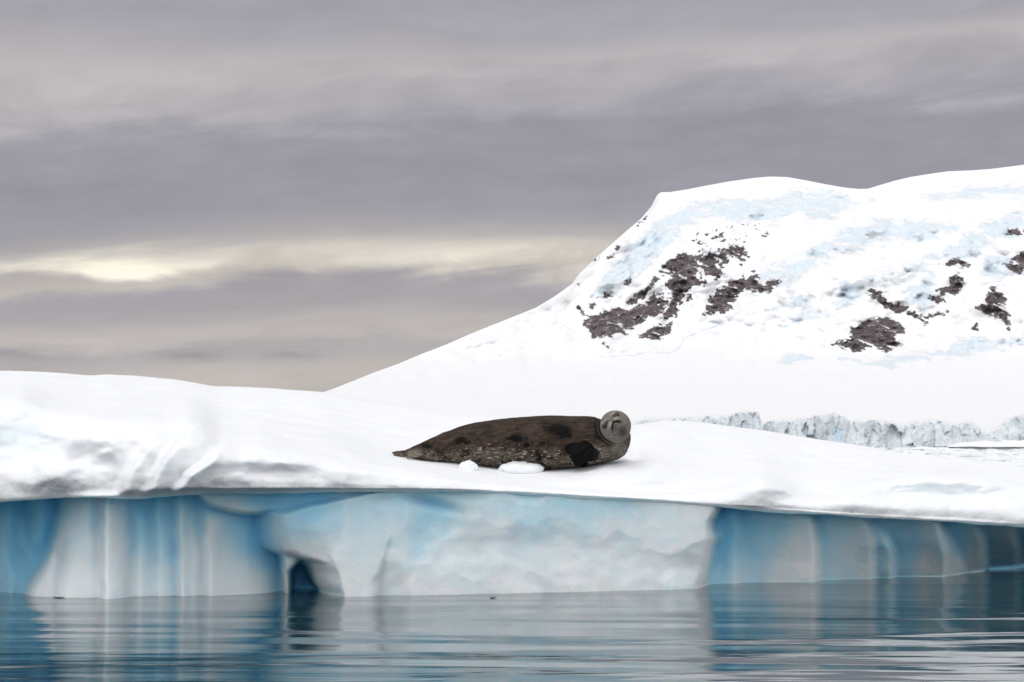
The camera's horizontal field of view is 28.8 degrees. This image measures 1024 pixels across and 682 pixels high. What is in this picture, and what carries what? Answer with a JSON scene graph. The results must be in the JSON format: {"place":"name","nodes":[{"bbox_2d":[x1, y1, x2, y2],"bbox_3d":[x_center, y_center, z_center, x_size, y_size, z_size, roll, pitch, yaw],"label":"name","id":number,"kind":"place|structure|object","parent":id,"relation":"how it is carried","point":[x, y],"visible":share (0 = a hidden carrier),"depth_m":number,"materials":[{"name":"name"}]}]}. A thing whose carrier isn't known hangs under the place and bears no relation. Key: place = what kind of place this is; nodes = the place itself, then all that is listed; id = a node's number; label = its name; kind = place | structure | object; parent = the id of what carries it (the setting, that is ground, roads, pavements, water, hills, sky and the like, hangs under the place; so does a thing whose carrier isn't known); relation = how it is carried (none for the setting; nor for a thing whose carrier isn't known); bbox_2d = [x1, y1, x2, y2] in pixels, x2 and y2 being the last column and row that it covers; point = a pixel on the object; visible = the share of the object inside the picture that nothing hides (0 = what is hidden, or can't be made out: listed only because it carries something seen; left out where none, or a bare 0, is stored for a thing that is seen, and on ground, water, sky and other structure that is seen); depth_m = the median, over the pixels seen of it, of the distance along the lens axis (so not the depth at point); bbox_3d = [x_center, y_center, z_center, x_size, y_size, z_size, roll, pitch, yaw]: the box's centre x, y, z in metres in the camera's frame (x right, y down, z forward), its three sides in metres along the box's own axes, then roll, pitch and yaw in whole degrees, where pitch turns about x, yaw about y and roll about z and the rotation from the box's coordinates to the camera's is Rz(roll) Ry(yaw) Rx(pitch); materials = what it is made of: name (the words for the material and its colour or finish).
{"place":"outdoors","nodes":[
{"label":"outdoors","id":0,"kind":"place"},
{"bbox_2d":[0,447,1023,681],"bbox_3d":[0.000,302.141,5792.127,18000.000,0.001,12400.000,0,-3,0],"label":"water","id":1,"kind":"structure","parent":0,"point":[966,627],"depth_m":15.65,"materials":[{"name":"blue liquid"}]},
{"bbox_2d":[0,371,1023,598],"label":"iceberg","id":2,"kind":"object","parent":1,"relation":"on","point":[117,486],"visible":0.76,"depth_m":20.30,"materials":[{"name":"white ice"}]},
{"bbox_2d":[459,460,477,470],"bbox_3d":[-0.459,1.344,21.033,0.204,0.170,0.158,0,-3,0],"label":"snow lump","id":3,"kind":"object","parent":2,"relation":"on","point":[469,465],"visible":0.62,"depth_m":20.98,"materials":[{"name":"white snow"}]},
{"bbox_2d":[392,410,630,468],"bbox_3d":[0.022,1.070,21.472,2.590,0.630,0.840,-1,-3,13],"label":"seal","id":4,"kind":"object","parent":2,"relation":"on","point":[554,442],"visible":0.93,"depth_m":21.18,"materials":[{"name":"fur"}]},
{"bbox_2d":[498,461,543,473],"bbox_3d":[0.091,1.385,21.223,0.492,0.226,0.397,1,-3,-15],"label":"snow lump","id":5,"kind":"object","parent":2,"relation":"on","point":[518,467],"visible":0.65,"depth_m":21.07,"materials":[{"name":"white snow"}]},
{"bbox_2d":[630,410,996,446],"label":"ice cliff","id":6,"kind":"structure","parent":1,"relation":"in","point":[833,426],"depth_m":1168.13,"materials":[{"name":"white ice"}]},
{"bbox_2d":[900,446,937,449],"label":"ice floe","id":7,"kind":"object","parent":1,"relation":"on","point":[920,448],"visible":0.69,"depth_m":557.87,"materials":[{"name":"white ice"}]},
{"bbox_2d":[873,447,1023,466],"bbox_3d":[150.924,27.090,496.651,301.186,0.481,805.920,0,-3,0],"label":"brash ice","id":8,"kind":"structure","parent":1,"relation":"on","point":[1009,457],"depth_m":286.13,"materials":[{"name":"white ice"}]},
{"bbox_2d":[947,440,1023,448],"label":"ice floe","id":9,"kind":"object","parent":1,"relation":"on","point":[1010,444],"visible":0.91,"depth_m":634.07,"materials":[{"name":"white ice"}]},
{"bbox_2d":[0,0,1023,391],"label":"sky","id":10,"kind":"structure","parent":0,"point":[304,195],"materials":[{"name":"grey"}]},
{"bbox_2d":[325,165,1023,446],"bbox_3d":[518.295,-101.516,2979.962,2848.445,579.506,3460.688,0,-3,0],"label":"mountain","id":11,"kind":"structure","parent":0,"point":[899,300],"depth_m":2531.03,"materials":[{"name":"white snow"}]},
{"bbox_2d":[991,413,1023,441],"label":"ice cliff","id":12,"kind":"structure","parent":11,"relation":"on","point":[1010,428],"depth_m":1218.93,"materials":[{"name":"white ice"}]}
]}

